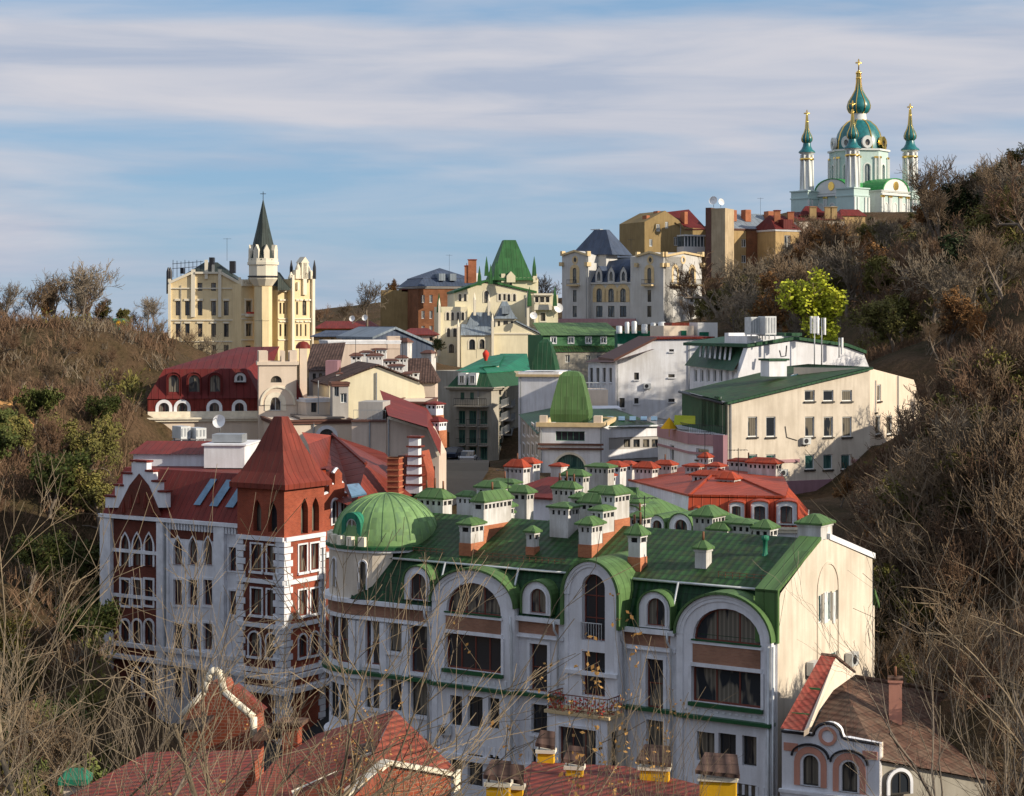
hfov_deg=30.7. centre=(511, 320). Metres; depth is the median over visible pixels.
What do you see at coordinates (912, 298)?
bare tree
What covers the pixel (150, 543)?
window
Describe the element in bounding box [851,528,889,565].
shrub
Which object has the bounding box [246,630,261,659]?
window
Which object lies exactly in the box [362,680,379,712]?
window
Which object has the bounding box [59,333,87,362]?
bare tree
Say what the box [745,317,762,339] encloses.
cooling unit
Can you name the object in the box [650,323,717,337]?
rooftop block
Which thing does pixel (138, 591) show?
window
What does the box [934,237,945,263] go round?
leafy tree
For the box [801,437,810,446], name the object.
air conditioner
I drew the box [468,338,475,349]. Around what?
window
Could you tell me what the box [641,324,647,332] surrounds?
water tank
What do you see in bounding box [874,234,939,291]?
bare tree
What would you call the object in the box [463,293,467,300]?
window
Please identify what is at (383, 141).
sky
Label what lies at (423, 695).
window
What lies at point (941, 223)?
leafy tree
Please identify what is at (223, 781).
bare tree
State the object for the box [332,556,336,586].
window
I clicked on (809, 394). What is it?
window
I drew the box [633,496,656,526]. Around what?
tv aerial
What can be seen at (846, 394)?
window
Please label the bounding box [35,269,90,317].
bare tree
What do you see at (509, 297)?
window
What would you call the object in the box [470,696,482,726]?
window
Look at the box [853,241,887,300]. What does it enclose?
brown leaved tree
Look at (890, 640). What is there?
shrub
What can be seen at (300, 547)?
window
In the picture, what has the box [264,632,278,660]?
window
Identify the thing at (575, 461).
window
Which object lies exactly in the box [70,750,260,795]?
dark red tiled house
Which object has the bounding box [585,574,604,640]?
window
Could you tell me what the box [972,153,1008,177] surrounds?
bare tree
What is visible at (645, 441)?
window
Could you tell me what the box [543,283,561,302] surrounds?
bare tree
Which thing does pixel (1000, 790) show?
shrub
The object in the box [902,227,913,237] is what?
leafy tree
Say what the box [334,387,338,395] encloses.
window
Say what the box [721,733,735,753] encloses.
window
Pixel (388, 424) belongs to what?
pink cream house
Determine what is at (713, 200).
satellite dish
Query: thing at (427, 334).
house
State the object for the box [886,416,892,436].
window
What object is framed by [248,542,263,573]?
window
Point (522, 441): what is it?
window
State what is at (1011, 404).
shrub
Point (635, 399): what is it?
window
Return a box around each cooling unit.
[172,425,190,440]
[189,427,205,440]
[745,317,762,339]
[758,316,775,339]
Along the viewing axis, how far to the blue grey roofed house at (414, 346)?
240.27 m
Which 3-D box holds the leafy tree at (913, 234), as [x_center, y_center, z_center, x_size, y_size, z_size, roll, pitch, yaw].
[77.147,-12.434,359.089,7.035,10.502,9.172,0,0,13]
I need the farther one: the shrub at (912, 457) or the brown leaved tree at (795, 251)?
the brown leaved tree at (795, 251)
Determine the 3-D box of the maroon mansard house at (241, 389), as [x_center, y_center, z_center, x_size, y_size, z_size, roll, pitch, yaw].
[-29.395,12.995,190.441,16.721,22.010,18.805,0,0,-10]
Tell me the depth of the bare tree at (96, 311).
216.29 m
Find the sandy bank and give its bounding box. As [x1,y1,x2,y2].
[0,396,33,433]
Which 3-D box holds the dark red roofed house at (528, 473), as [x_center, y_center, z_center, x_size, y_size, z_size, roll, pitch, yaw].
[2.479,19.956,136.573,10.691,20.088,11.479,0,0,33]
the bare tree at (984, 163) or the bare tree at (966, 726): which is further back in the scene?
the bare tree at (984, 163)
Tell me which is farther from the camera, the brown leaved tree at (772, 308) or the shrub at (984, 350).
the brown leaved tree at (772, 308)
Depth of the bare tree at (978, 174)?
307.57 m
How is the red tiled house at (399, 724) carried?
on the ground
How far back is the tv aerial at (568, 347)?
241.97 m
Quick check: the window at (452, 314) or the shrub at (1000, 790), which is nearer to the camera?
the shrub at (1000, 790)
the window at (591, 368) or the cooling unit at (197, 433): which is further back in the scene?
the window at (591, 368)
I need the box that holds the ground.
[0,212,1023,795]
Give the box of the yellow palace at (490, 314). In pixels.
[434,240,557,366]
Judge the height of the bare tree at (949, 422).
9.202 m
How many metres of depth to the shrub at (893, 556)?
108.74 m
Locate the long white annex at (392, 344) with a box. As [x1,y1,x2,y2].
[319,336,400,367]
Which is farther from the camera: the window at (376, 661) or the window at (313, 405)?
the window at (313, 405)
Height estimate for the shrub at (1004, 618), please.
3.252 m
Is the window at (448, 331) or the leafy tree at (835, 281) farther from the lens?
the window at (448, 331)
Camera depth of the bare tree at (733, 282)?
291.29 m
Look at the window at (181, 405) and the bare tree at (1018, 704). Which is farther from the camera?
the window at (181, 405)
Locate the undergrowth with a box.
[0,220,1023,795]
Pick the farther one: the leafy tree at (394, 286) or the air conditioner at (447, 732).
the leafy tree at (394, 286)
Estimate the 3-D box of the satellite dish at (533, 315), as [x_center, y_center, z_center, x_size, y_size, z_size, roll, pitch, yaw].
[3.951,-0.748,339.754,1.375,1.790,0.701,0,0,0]
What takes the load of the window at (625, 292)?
in the slate roofed palace at (606, 274)
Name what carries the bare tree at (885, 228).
on the ground
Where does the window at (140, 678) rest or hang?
in the gothic brick house at (331, 477)
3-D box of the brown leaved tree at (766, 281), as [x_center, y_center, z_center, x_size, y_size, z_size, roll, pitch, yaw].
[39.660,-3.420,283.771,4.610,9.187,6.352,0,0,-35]
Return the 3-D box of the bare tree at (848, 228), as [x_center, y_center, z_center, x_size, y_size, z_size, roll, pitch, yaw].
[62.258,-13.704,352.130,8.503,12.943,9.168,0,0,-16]
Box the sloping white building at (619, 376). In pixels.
[586,336,714,424]
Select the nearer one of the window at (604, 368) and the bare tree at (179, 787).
the bare tree at (179, 787)
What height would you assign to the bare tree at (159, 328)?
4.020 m
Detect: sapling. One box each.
[334,669,416,795]
[452,593,735,795]
[540,633,687,795]
[600,689,743,795]
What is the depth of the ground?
174.77 m
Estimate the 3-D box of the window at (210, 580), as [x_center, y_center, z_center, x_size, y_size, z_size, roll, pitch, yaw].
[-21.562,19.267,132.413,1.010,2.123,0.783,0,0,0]
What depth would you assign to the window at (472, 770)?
101.43 m
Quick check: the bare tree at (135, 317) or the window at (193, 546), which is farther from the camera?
the bare tree at (135, 317)
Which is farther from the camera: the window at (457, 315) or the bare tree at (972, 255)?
the window at (457, 315)
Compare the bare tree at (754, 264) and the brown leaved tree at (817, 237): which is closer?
the bare tree at (754, 264)
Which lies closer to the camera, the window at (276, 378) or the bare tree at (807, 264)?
the window at (276, 378)
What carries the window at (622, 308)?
in the slate roofed palace at (606, 274)
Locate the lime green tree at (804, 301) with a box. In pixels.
[774,266,848,342]
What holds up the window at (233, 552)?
in the gothic brick house at (331, 477)
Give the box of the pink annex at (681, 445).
[657,418,727,467]
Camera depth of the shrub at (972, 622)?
90.75 m
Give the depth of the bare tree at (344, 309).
399.55 m
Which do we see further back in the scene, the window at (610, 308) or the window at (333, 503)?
the window at (610, 308)
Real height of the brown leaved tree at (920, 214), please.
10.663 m
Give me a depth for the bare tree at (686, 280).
300.89 m
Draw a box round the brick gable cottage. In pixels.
[179,667,308,795]
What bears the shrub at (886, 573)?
on the ground
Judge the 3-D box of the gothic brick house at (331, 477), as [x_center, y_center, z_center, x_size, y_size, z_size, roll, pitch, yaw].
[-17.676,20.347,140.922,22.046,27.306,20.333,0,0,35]
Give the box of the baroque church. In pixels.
[789,59,920,211]
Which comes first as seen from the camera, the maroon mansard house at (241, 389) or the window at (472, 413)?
the maroon mansard house at (241, 389)
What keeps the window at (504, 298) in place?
in the yellow palace at (490, 314)
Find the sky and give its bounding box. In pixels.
[0,0,1023,332]
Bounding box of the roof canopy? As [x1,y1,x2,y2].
[212,433,246,441]
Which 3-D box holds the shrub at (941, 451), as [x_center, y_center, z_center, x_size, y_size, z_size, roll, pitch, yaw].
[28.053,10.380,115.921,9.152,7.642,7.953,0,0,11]
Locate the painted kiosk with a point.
(117, 322)
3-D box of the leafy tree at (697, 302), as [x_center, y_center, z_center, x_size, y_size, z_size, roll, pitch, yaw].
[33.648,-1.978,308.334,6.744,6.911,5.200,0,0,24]
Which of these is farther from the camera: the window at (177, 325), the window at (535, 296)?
the window at (535, 296)
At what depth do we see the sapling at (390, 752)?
30.49 m
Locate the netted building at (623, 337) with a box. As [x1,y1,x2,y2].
[615,331,649,347]
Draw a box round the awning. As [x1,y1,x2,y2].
[674,415,694,424]
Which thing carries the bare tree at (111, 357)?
on the ground
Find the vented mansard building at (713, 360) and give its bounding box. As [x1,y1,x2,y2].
[683,333,868,401]
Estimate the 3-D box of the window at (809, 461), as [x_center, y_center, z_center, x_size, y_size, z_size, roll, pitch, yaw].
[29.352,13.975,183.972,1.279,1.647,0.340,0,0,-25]
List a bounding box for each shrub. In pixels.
[838,420,928,497]
[840,459,881,523]
[844,497,937,581]
[844,510,949,615]
[845,460,911,536]
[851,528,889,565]
[853,450,917,516]
[853,502,974,626]
[854,490,893,543]
[856,468,914,543]
[858,475,946,550]
[867,417,1019,548]
[869,392,938,462]
[871,553,920,667]
[873,429,934,487]
[874,622,931,672]
[875,625,910,662]
[878,534,1010,655]
[880,487,934,557]
[889,652,920,675]
[891,431,988,521]
[893,432,939,481]
[894,395,924,436]
[897,658,925,682]
[901,635,967,697]
[903,370,957,423]
[903,385,972,455]
[905,629,953,672]
[907,488,1023,609]
[912,666,952,687]
[914,396,1023,516]
[917,445,993,532]
[922,409,1023,490]
[924,356,969,403]
[926,383,1006,414]
[926,613,997,677]
[929,321,1023,394]
[936,349,1023,420]
[937,366,1010,407]
[938,439,1023,556]
[939,424,1023,524]
[939,652,998,709]
[940,603,1011,660]
[944,337,1023,391]
[968,323,1023,398]
[968,344,1023,411]
[968,640,1023,689]
[969,410,1023,502]
[973,402,1023,449]
[977,383,1022,416]
[977,768,1019,795]
[989,605,1023,628]
[998,388,1023,427]
[1014,616,1023,636]
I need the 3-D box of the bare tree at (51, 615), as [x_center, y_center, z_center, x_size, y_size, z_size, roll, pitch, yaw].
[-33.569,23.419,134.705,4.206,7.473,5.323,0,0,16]
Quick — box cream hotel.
[678,358,921,494]
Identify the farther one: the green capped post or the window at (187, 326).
the window at (187, 326)
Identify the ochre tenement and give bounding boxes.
[619,208,773,277]
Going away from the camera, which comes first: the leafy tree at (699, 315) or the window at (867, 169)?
the leafy tree at (699, 315)
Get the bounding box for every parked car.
[446,447,463,458]
[459,450,477,459]
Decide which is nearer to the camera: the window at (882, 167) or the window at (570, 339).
the window at (570, 339)
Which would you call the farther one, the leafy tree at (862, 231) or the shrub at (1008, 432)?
the leafy tree at (862, 231)
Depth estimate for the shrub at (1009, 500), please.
106.03 m
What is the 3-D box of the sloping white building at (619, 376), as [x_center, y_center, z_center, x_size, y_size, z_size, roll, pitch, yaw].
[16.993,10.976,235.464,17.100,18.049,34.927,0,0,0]
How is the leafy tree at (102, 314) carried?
on the ground
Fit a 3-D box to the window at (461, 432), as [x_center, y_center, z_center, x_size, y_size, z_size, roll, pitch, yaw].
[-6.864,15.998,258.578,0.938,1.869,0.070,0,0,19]
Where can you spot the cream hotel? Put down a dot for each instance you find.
(778, 408)
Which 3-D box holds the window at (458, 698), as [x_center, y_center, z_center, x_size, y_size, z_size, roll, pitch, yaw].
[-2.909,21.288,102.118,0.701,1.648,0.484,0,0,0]
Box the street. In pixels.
[264,457,489,771]
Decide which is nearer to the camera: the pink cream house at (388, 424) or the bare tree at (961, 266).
the pink cream house at (388, 424)
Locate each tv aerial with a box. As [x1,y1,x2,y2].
[349,338,361,361]
[562,346,573,370]
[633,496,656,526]
[730,448,744,474]
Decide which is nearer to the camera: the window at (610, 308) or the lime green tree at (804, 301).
the lime green tree at (804, 301)
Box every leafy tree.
[0,409,19,424]
[0,414,34,462]
[0,422,20,459]
[0,608,59,697]
[0,656,38,713]
[1,704,33,755]
[3,773,47,795]
[10,528,68,593]
[12,385,65,432]
[19,752,106,795]
[25,447,92,518]
[25,692,89,740]
[32,411,86,457]
[34,561,68,606]
[35,287,59,318]
[48,537,99,586]
[49,462,113,540]
[51,578,99,635]
[54,596,122,662]
[73,411,125,485]
[84,393,121,420]
[92,297,123,325]
[115,308,133,319]
[385,279,397,289]
[431,338,446,357]
[693,288,734,317]
[694,301,713,322]
[722,274,764,306]
[827,271,854,298]
[831,473,855,507]
[845,298,906,351]
[855,222,871,246]
[861,255,900,301]
[864,250,908,298]
[868,232,891,248]
[870,220,885,236]
[883,292,918,341]
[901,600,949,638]
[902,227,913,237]
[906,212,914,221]
[908,230,916,237]
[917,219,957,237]
[921,210,949,234]
[931,228,973,296]
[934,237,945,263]
[939,183,983,232]
[948,185,979,218]
[954,216,1004,238]
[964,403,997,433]
[965,169,979,187]
[968,185,1023,240]
[995,142,1023,174]
[998,176,1023,231]
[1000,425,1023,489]
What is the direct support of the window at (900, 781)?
in the brown tiled house at (813, 764)
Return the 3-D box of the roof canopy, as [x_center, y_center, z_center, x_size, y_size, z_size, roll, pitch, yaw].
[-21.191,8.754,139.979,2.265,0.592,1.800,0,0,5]
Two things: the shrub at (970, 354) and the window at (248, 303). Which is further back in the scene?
the window at (248, 303)
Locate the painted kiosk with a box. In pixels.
[109,318,128,328]
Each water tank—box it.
[616,326,621,332]
[625,322,628,332]
[631,321,636,332]
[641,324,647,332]
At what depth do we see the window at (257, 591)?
129.47 m
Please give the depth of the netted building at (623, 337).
272.00 m
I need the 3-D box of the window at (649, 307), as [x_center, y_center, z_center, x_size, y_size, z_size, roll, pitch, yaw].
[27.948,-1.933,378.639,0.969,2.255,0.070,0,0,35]
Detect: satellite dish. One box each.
[213,415,224,431]
[530,312,536,321]
[554,303,562,312]
[709,196,716,207]
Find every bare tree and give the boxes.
[0,281,31,316]
[0,294,25,317]
[0,324,21,360]
[0,444,311,795]
[0,467,191,795]
[0,476,76,795]
[0,480,270,795]
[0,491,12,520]
[0,517,638,795]
[0,534,595,795]
[0,623,245,795]
[0,684,56,778]
[4,698,104,795]
[4,711,70,785]
[11,360,33,388]
[20,281,58,321]
[23,466,459,795]
[24,352,65,389]
[26,405,74,459]
[26,559,94,639]
[31,268,80,315]
[32,714,110,767]
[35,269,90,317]
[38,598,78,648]
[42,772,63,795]
[53,258,124,316]
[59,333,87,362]
[69,268,117,318]
[78,295,108,320]
[81,494,346,795]
[86,653,511,795]
[96,360,125,392]
[100,345,116,368]
[130,309,144,328]
[134,296,164,329]
[143,295,164,329]
[148,316,168,342]
[165,672,405,795]
[177,323,200,346]
[192,332,227,354]
[223,617,451,795]
[249,647,632,795]
[257,549,683,795]
[315,306,333,321]
[335,302,352,320]
[343,280,391,325]
[537,273,558,292]
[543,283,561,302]
[664,251,727,317]
[675,299,697,322]
[690,277,733,322]
[702,289,749,332]
[716,253,778,319]
[717,279,780,335]
[744,254,788,286]
[748,250,789,275]
[763,473,1003,795]
[765,245,822,331]
[770,241,792,255]
[776,310,809,337]
[781,253,831,285]
[781,254,844,298]
[783,230,816,256]
[792,216,821,255]
[794,216,810,236]
[803,215,820,233]
[804,214,822,237]
[805,235,891,317]
[805,449,1023,751]
[806,216,830,229]
[811,241,841,274]
[812,214,854,273]
[816,419,1023,795]
[819,216,854,259]
[820,213,863,241]
[839,213,865,235]
[839,257,862,307]
[844,237,892,307]
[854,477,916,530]
[863,219,901,249]
[866,218,887,231]
[867,232,920,292]
[869,254,930,311]
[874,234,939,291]
[881,232,937,287]
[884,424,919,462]
[887,244,988,337]
[890,400,1023,795]
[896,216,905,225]
[896,396,1021,518]
[899,154,955,240]
[901,222,922,236]
[907,381,990,445]
[908,223,952,270]
[912,219,933,234]
[912,596,1023,795]
[913,179,962,240]
[917,256,981,317]
[918,319,943,359]
[922,156,980,222]
[922,262,1002,341]
[926,568,1023,795]
[927,220,988,275]
[940,207,965,240]
[943,244,1002,305]
[949,216,1004,305]
[956,335,995,379]
[963,178,991,208]
[965,224,1015,299]
[967,148,1002,204]
[969,239,1023,299]
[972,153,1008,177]
[973,158,1019,203]
[976,168,1023,231]
[978,156,1007,192]
[990,155,1023,221]
[993,149,1023,189]
[1008,253,1023,288]
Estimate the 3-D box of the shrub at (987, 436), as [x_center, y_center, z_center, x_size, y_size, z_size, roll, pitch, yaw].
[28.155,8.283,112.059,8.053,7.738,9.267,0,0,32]
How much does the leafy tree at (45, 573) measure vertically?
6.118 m
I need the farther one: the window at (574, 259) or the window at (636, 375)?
the window at (574, 259)
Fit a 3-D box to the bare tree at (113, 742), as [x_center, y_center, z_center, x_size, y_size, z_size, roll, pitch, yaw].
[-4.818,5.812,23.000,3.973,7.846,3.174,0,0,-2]
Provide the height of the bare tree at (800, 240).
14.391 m
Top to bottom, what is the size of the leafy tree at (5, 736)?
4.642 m
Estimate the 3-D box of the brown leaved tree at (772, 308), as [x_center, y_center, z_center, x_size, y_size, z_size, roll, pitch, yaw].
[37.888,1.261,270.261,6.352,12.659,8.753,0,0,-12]
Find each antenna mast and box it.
[810,316,818,363]
[817,318,825,363]
[838,338,842,357]
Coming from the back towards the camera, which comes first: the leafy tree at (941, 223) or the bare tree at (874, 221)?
the bare tree at (874, 221)
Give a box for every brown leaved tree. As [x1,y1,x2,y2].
[748,286,794,335]
[754,268,787,307]
[781,247,803,271]
[800,241,817,273]
[808,221,834,251]
[827,222,849,250]
[848,230,875,263]
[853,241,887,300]
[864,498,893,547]
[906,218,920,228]
[911,184,942,239]
[920,239,942,267]
[930,285,982,352]
[966,308,995,350]
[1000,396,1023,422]
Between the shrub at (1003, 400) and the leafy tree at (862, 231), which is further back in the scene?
the leafy tree at (862, 231)
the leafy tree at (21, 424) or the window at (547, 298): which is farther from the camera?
the window at (547, 298)
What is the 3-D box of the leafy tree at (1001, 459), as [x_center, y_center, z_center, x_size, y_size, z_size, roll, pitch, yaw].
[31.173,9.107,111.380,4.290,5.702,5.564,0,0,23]
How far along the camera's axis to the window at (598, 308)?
386.92 m
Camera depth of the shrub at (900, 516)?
115.85 m
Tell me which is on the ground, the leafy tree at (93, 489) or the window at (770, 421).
the leafy tree at (93, 489)
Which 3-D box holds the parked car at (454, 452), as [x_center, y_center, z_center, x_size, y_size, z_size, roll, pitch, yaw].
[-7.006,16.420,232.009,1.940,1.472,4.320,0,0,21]
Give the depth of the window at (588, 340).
301.70 m
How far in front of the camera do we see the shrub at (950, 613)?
105.53 m
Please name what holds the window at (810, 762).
in the brown tiled house at (813, 764)
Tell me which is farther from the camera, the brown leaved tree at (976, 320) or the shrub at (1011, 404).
the brown leaved tree at (976, 320)
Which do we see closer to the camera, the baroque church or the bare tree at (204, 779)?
the bare tree at (204, 779)
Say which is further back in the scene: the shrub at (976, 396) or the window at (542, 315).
the window at (542, 315)
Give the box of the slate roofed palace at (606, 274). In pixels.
[559,229,704,324]
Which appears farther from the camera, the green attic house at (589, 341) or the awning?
the green attic house at (589, 341)
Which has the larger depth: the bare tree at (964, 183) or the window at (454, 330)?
the window at (454, 330)
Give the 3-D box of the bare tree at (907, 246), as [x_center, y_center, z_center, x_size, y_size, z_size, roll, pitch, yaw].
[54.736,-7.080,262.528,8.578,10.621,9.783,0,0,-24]
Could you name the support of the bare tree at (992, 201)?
on the ground
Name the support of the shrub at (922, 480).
on the ground
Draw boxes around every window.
[119,532,130,566]
[119,577,130,607]
[119,618,130,641]
[131,532,142,566]
[131,577,142,607]
[131,618,142,643]
[131,666,142,698]
[143,532,154,566]
[143,577,154,607]
[143,618,154,644]
[143,666,154,698]
[155,400,171,411]
[172,536,183,564]
[172,577,183,607]
[172,621,183,648]
[172,666,183,698]
[174,400,190,411]
[176,301,179,314]
[176,324,179,336]
[185,301,189,314]
[185,324,189,336]
[187,535,198,564]
[187,577,198,607]
[187,621,198,650]
[187,668,198,697]
[198,301,201,314]
[198,324,201,336]
[202,535,212,564]
[202,577,212,607]
[202,621,212,652]
[206,400,221,410]
[211,283,215,290]
[211,301,215,314]
[211,324,215,336]
[224,301,228,314]
[224,324,228,336]
[227,545,236,573]
[227,588,236,616]
[232,400,246,410]
[246,301,250,311]
[246,324,250,335]
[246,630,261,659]
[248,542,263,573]
[248,586,263,617]
[257,504,260,530]
[264,543,278,575]
[264,588,278,619]
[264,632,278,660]
[265,392,285,410]
[271,376,281,381]
[272,505,276,531]
[297,542,309,574]
[297,587,309,618]
[297,633,309,660]
[301,504,302,532]
[302,300,305,314]
[309,541,320,572]
[309,586,320,616]
[309,630,320,657]
[311,403,315,411]
[312,502,314,530]
[316,425,337,436]
[331,498,339,525]
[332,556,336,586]
[333,616,337,659]
[333,682,337,716]
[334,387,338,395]
[340,502,347,512]
[341,393,346,402]
[341,618,349,661]
[341,684,347,719]
[358,560,367,589]
[362,621,378,668]
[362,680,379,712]
[386,623,402,655]
[386,680,402,714]
[407,625,426,676]
[408,682,426,719]
[445,311,449,319]
[446,327,450,336]
[448,343,454,352]
[448,633,500,672]
[449,583,500,615]
[450,311,454,319]
[452,327,456,336]
[453,695,461,724]
[453,759,461,782]
[455,311,459,319]
[457,293,462,300]
[459,411,464,423]
[459,430,464,442]
[460,311,465,319]
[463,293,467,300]
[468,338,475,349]
[470,411,475,423]
[470,430,475,442]
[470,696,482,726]
[470,754,482,785]
[478,338,485,348]
[481,411,486,423]
[481,430,486,442]
[481,447,486,459]
[483,290,489,302]
[491,698,498,728]
[497,293,501,301]
[502,293,506,300]
[506,293,511,300]
[512,293,516,300]
[522,422,525,437]
[522,441,525,456]
[527,639,550,693]
[529,700,549,736]
[531,441,533,456]
[534,295,539,303]
[535,441,538,457]
[538,295,543,303]
[539,312,546,321]
[544,295,550,303]
[550,337,556,343]
[554,452,586,470]
[556,431,584,440]
[556,723,598,764]
[568,337,573,343]
[570,264,578,282]
[572,256,577,263]
[573,290,576,301]
[573,306,576,316]
[585,337,591,343]
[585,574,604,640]
[585,651,604,695]
[591,368,592,383]
[593,284,605,301]
[596,306,601,316]
[597,368,598,383]
[600,337,606,343]
[604,368,605,383]
[605,284,617,301]
[608,306,613,316]
[608,368,611,383]
[612,732,614,765]
[616,284,629,301]
[620,306,625,316]
[620,398,625,408]
[624,439,628,446]
[633,373,639,380]
[633,398,639,404]
[633,439,638,446]
[642,654,666,708]
[643,439,648,446]
[644,264,653,282]
[644,716,665,745]
[647,256,652,263]
[648,290,650,301]
[648,306,650,316]
[652,439,656,446]
[668,374,675,378]
[671,445,673,460]
[672,264,678,282]
[681,256,685,263]
[689,264,695,282]
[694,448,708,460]
[694,666,759,707]
[695,609,759,644]
[699,732,713,759]
[699,782,754,795]
[701,369,703,381]
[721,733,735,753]
[741,239,745,246]
[741,255,745,262]
[744,736,755,765]
[747,417,758,438]
[765,417,776,438]
[766,454,774,457]
[784,235,789,246]
[804,390,815,402]
[804,454,815,470]
[804,755,817,785]
[805,417,815,438]
[819,595,820,622]
[822,390,834,402]
[822,454,833,470]
[823,417,834,438]
[828,592,829,620]
[840,454,849,470]
[841,390,853,402]
[842,163,844,178]
[842,417,852,438]
[842,762,856,791]
[863,162,871,182]
[875,415,881,436]
[877,384,882,402]
[881,163,885,178]
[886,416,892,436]
[886,768,912,795]
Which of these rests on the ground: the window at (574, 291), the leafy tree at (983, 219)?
the leafy tree at (983, 219)
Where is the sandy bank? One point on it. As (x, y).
(7, 404)
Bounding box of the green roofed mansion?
[322,482,879,795]
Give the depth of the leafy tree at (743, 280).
297.44 m
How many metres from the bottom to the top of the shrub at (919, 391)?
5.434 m
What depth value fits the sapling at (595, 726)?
21.75 m
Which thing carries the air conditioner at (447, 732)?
attached to the green roofed mansion
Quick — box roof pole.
[318,381,318,413]
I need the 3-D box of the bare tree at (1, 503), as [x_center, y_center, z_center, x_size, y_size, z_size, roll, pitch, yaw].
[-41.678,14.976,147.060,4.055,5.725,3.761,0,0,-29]
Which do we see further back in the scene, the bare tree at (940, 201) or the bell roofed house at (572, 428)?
the bare tree at (940, 201)
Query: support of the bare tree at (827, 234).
on the ground
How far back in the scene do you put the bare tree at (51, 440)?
156.27 m
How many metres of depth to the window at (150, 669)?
135.67 m
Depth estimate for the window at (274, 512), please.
129.06 m
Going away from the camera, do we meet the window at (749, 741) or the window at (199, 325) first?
the window at (749, 741)
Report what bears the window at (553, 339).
in the green attic house at (589, 341)
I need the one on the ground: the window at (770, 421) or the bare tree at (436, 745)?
the bare tree at (436, 745)
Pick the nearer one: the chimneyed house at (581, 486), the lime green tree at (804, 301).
the chimneyed house at (581, 486)
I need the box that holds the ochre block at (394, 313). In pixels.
[381,289,407,330]
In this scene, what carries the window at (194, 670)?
in the gothic brick house at (331, 477)
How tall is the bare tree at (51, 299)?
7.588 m
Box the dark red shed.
[836,209,866,235]
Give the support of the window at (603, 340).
in the green attic house at (589, 341)
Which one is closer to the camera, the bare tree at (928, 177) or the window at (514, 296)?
the bare tree at (928, 177)
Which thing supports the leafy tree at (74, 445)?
on the ground
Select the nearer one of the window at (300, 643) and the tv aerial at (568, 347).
the window at (300, 643)
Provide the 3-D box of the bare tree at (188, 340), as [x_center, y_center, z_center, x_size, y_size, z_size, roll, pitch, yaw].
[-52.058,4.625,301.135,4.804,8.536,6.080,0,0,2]
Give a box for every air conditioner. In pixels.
[438,724,451,738]
[643,383,650,390]
[781,469,787,477]
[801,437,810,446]
[807,659,817,676]
[845,651,858,667]
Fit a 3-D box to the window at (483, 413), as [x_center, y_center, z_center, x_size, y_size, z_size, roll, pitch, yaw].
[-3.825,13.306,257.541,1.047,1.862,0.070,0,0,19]
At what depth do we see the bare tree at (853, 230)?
421.73 m
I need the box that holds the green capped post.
[58,768,92,795]
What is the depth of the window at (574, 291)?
388.86 m
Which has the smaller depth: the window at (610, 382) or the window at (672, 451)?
the window at (672, 451)
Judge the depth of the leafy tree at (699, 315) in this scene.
370.03 m
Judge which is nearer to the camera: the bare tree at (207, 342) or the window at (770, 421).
the window at (770, 421)
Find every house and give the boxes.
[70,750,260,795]
[98,416,434,743]
[147,341,310,439]
[166,200,315,360]
[243,710,460,795]
[260,381,352,452]
[307,342,345,395]
[310,330,349,343]
[311,348,424,418]
[315,321,377,333]
[336,326,436,370]
[351,390,447,489]
[397,259,477,330]
[406,328,439,355]
[408,358,440,400]
[414,462,687,520]
[436,354,529,431]
[444,366,517,460]
[483,730,739,795]
[503,453,568,520]
[516,339,570,458]
[518,371,661,472]
[528,323,615,387]
[606,452,808,536]
[629,501,780,535]
[756,210,800,265]
[778,653,996,795]
[794,206,844,228]
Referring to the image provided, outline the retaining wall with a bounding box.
[558,319,635,325]
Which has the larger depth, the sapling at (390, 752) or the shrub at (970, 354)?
the shrub at (970, 354)
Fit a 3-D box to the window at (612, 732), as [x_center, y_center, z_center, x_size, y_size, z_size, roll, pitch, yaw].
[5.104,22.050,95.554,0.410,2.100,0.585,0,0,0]
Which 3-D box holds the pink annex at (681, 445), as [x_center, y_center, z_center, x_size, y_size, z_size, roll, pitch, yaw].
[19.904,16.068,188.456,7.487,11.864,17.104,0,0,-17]
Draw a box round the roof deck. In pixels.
[172,439,211,440]
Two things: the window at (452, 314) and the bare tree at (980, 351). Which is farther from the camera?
the window at (452, 314)
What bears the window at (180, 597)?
in the gothic brick house at (331, 477)
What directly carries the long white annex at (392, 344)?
on the ground
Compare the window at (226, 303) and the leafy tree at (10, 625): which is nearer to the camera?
the leafy tree at (10, 625)
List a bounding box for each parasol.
[482,350,488,360]
[660,418,677,428]
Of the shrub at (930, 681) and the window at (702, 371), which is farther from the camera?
the window at (702, 371)
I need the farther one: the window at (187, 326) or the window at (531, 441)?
the window at (187, 326)
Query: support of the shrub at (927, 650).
on the ground
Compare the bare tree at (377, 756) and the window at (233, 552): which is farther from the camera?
the window at (233, 552)
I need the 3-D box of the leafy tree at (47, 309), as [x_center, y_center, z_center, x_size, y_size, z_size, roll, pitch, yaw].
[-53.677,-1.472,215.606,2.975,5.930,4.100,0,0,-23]
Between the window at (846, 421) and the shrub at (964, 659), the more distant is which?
the window at (846, 421)

